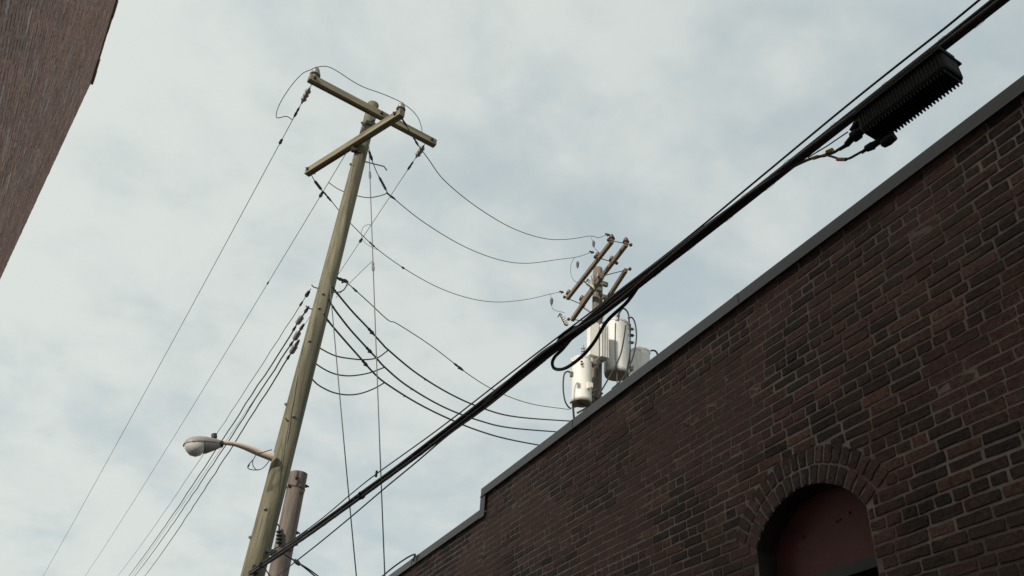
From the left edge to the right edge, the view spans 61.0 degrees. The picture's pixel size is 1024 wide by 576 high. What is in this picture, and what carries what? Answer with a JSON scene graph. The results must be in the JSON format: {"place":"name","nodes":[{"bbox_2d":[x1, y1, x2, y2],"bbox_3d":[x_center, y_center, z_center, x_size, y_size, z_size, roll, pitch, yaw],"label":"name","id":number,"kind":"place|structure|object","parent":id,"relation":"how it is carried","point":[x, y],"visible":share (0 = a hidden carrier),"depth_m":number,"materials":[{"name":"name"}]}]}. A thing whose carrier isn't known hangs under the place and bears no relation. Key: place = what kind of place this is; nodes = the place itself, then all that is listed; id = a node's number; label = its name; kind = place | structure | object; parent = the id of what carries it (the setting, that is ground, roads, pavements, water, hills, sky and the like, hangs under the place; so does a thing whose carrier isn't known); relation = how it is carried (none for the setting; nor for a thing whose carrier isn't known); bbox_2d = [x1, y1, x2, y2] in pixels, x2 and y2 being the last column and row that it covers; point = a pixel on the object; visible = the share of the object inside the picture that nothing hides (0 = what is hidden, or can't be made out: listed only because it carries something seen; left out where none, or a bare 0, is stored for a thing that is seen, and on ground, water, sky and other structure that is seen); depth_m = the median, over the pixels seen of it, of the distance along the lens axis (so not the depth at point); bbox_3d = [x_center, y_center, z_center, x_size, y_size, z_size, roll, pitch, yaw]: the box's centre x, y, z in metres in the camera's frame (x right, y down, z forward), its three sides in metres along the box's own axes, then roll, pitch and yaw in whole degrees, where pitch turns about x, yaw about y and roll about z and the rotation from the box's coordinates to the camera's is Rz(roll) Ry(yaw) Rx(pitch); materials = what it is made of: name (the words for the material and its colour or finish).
{"place":"outdoors","nodes":[
{"label":"outdoors","id":0,"kind":"place"},
{"bbox_2d":[0,0,1023,575],"label":"sky","id":1,"kind":"structure","parent":0,"point":[639,121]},
{"label":"ground","id":2,"kind":"structure","parent":0,"visible":0},
{"bbox_2d":[558,234,632,417],"bbox_3d":[1.762,6.274,21.650,1.868,17.197,3.541,10,-35,-10],"label":"utility pole","id":3,"kind":"object","parent":2,"relation":"on","point":[596,284],"visible":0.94,"depth_m":25.52,"materials":[{"name":"brown wood"}]},
{"bbox_2d":[570,259,580,283],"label":"jumper wire","id":4,"kind":"object","parent":3,"relation":"hanging from","point":[577,264],"visible":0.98,"depth_m":25.30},
{"bbox_2d":[562,345,592,408],"bbox_3d":[1.861,2.391,23.579,0.662,2.262,1.063,-11,-37,20],"label":"transformer","id":5,"kind":"object","parent":3,"relation":"attached to","point":[581,377],"visible":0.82,"depth_m":23.47,"materials":[{"name":"paint"}]},
{"bbox_2d":[587,308,636,397],"bbox_3d":[2.834,2.075,24.739,1.756,3.333,1.272,17,-36,-19],"label":"transformer","id":6,"kind":"object","parent":3,"relation":"attached to","point":[611,349],"visible":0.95,"depth_m":24.75,"materials":[{"name":"grey paint"}]},
{"bbox_2d":[629,346,657,375],"bbox_3d":[3.684,2.543,25.886,0.741,1.917,1.424,-27,-44,37],"label":"transformer","id":7,"kind":"object","parent":3,"relation":"attached to","point":[641,358],"visible":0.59,"depth_m":26.09,"materials":[{"name":"grey paint"}]},
{"bbox_2d":[389,75,1023,575],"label":"brick building","id":8,"kind":"structure","parent":2,"relation":"on","point":[841,395],"depth_m":5.19,"materials":[{"name":"brick"}]},
{"bbox_2d":[382,553,415,575],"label":"roof cable","id":9,"kind":"object","parent":8,"relation":"on","point":[414,554],"visible":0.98,"depth_m":11.50,"materials":[{"name":"black rubber"}]},
{"bbox_2d":[776,488,878,575],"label":"window","id":10,"kind":"structure","parent":8,"relation":"in","point":[830,534],"depth_m":5.05,"materials":[{"name":"red wood"}]},
{"label":"alley pavement","id":11,"kind":"structure","parent":0,"visible":0},
{"bbox_2d":[0,0,118,278],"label":"brick building","id":12,"kind":"structure","parent":11,"relation":"on","point":[50,53],"depth_m":6.40,"materials":[{"name":"brown brick"}]},
{"bbox_2d":[268,470,308,575],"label":"utility pole","id":13,"kind":"object","parent":11,"relation":"on","point":[286,531],"visible":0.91,"depth_m":13.01,"materials":[{"name":"brown wood"}]},
{"bbox_2d":[283,554,317,575],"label":"telephone wire","id":14,"kind":"object","parent":13,"relation":"attached to","point":[298,563],"visible":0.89,"depth_m":12.54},
{"bbox_2d":[241,68,436,575],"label":"utility pole","id":15,"kind":"object","parent":11,"relation":"on","point":[261,538],"visible":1,"depth_m":13.91,"materials":[{"name":"brown wood"}]},
{"bbox_2d":[43,83,312,575],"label":"overhead wire","id":16,"kind":"object","parent":15,"relation":"attached to","point":[306,93],"visible":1,"depth_m":18.56,"materials":[{"name":"metal"}]},
{"bbox_2d":[119,289,310,573],"bbox_3d":[-14.527,9.826,34.252,0.072,4.975,49.564,18,-37,-21],"label":"service cable","id":17,"kind":"object","parent":15,"relation":"attached to","point":[306,295],"visible":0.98,"depth_m":17.80,"materials":[{"name":"rubber"}]},
{"bbox_2d":[85,154,345,575],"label":"overhead wire","id":18,"kind":"object","parent":15,"relation":"attached to","point":[321,194],"visible":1,"depth_m":19.94,"materials":[{"name":"metal"}]},
{"bbox_2d":[130,306,308,573],"bbox_3d":[-14.212,9.962,34.345,0.095,5.543,49.552,18,-37,-20],"label":"service cable","id":19,"kind":"object","parent":15,"relation":"attached to","point":[300,318],"visible":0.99,"depth_m":17.52,"materials":[{"name":"rubber"}]},
{"bbox_2d":[135,324,304,575],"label":"service cable","id":20,"kind":"object","parent":15,"relation":"attached to","point":[297,334],"visible":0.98,"depth_m":17.24,"materials":[{"name":"rubber"}]},
{"bbox_2d":[145,339,299,575],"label":"service cable","id":21,"kind":"object","parent":15,"relation":"attached to","point":[294,347],"visible":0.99,"depth_m":16.98,"materials":[{"name":"rubber"}]},
{"bbox_2d":[183,433,273,469],"bbox_3d":[-3.917,2.264,12.056,1.234,0.415,0.330,17,-36,-19],"label":"street lamp","id":22,"kind":"object","parent":15,"relation":"attached to","point":[195,446],"visible":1,"depth_m":11.93,"materials":[{"name":"metal"}]},
{"bbox_2d":[132,143,425,575],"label":"overhead wire","id":23,"kind":"object","parent":15,"relation":"attached to","point":[419,152],"visible":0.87,"depth_m":18.69,"materials":[{"name":"metal"}]},
{"bbox_2d":[312,379,383,395],"bbox_3d":[-2.708,1.523,14.352,0.023,0.809,1.842,-16,-39,26],"label":"jumper wire","id":24,"kind":"object","parent":15,"relation":"attached to","point":[345,394],"visible":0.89,"depth_m":14.21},
{"bbox_2d":[276,66,421,129],"bbox_3d":[-2.765,-3.135,15.310,2.530,1.574,0.015,17,-36,-19],"label":"jumper wire","id":25,"kind":"object","parent":15,"relation":"attached to","point":[346,77],"visible":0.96,"depth_m":15.54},
{"bbox_2d":[316,364,384,376],"bbox_3d":[-2.700,1.266,14.452,0.023,0.743,1.716,-17,-39,28],"label":"jumper wire","id":26,"kind":"object","parent":15,"relation":"attached to","point":[349,375],"visible":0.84,"depth_m":14.35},
{"bbox_2d":[320,348,388,359],"bbox_3d":[-2.665,1.003,14.620,0.023,0.782,1.700,-18,-39,28],"label":"jumper wire","id":27,"kind":"object","parent":15,"relation":"attached to","point":[353,358],"visible":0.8,"depth_m":14.48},
{"bbox_2d":[328,182,385,197],"bbox_3d":[-2.899,-1.829,16.311,1.157,0.338,0.018,3,-34,1],"label":"jumper wire","id":28,"kind":"object","parent":15,"relation":"attached to","point":[357,195],"visible":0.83,"depth_m":16.24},
{"bbox_2d":[368,143,384,575],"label":"guy wire","id":29,"kind":"object","parent":15,"relation":"attached to","point":[373,268],"visible":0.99,"depth_m":12.40,"materials":[{"name":"metal"}]},
{"bbox_2d":[323,313,538,445],"bbox_3d":[-0.904,2.374,17.978,0.062,2.081,9.827,-12,-37,22],"label":"service cable","id":30,"kind":"object","parent":15,"relation":"attached to","point":[357,354],"visible":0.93,"depth_m":15.57,"materials":[{"name":"rubber"}]},
{"bbox_2d":[310,173,563,301],"bbox_3d":[-1.165,-0.920,21.957,0.117,4.568,11.401,-14,-38,24],"label":"overhead wire","id":31,"kind":"object","parent":15,"relation":"attached to","point":[327,196],"visible":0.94,"depth_m":18.88,"materials":[{"name":"metal"}]},
{"bbox_2d":[328,298,555,431],"bbox_3d":[-0.753,2.113,18.237,0.062,2.361,10.012,-13,-37,23],"label":"service cable","id":32,"kind":"object","parent":15,"relation":"attached to","point":[363,344],"visible":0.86,"depth_m":15.76,"materials":[{"name":"rubber"}]},
{"bbox_2d":[332,286,569,421],"bbox_3d":[-0.620,1.854,18.485,0.062,2.395,10.170,-14,-38,24],"label":"service cable","id":33,"kind":"object","parent":15,"relation":"attached to","point":[370,330],"visible":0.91,"depth_m":16.11,"materials":[{"name":"rubber"}]},
{"bbox_2d":[337,276,569,409],"bbox_3d":[-0.737,1.486,18.663,0.071,2.156,10.006,-13,-37,23],"label":"service cable","id":34,"kind":"object","parent":15,"relation":"attached to","point":[355,290],"visible":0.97,"depth_m":16.66,"materials":[{"name":"rubber"}]},
{"bbox_2d":[368,150,593,263],"bbox_3d":[-0.164,-1.579,20.652,0.115,4.833,9.939,-15,-38,25],"label":"overhead wire","id":35,"kind":"object","parent":15,"relation":"attached to","point":[391,196],"visible":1,"depth_m":17.27,"materials":[{"name":"metal"}]},
{"bbox_2d":[401,117,609,239],"bbox_3d":[0.368,-2.151,19.976,0.117,4.527,9.758,-14,-38,24],"label":"overhead wire","id":36,"kind":"object","parent":15,"relation":"attached to","point":[405,124],"visible":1,"depth_m":17.11,"materials":[{"name":"metal"}]},
{"bbox_2d":[274,0,980,552],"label":"telephone wire","id":37,"kind":"object","parent":15,"relation":"attached to","point":[686,238],"visible":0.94,"depth_m":5.18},
{"bbox_2d":[248,0,1009,575],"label":"cable bundle","id":38,"kind":"object","parent":15,"relation":"attached to","point":[976,18],"visible":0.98,"depth_m":5.78,"materials":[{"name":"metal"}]},
{"bbox_2d":[277,342,567,575],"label":"telephone wire","id":39,"kind":"object","parent":38,"relation":"attached to","point":[514,384],"visible":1,"depth_m":7.63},
{"bbox_2d":[787,45,962,170],"bbox_3d":[1.798,-0.805,4.423,0.170,0.364,1.010,22,-38,-25],"label":"amplifier housing","id":40,"kind":"object","parent":38,"relation":"hanging from","point":[928,78],"visible":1,"depth_m":4.22,"materials":[{"name":"metal"}]},
{"bbox_2d":[328,272,356,575],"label":"guy wire","id":41,"kind":"object","parent":11,"relation":"attached to","point":[343,431],"visible":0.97,"depth_m":11.69,"materials":[{"name":"metal"}]}
]}

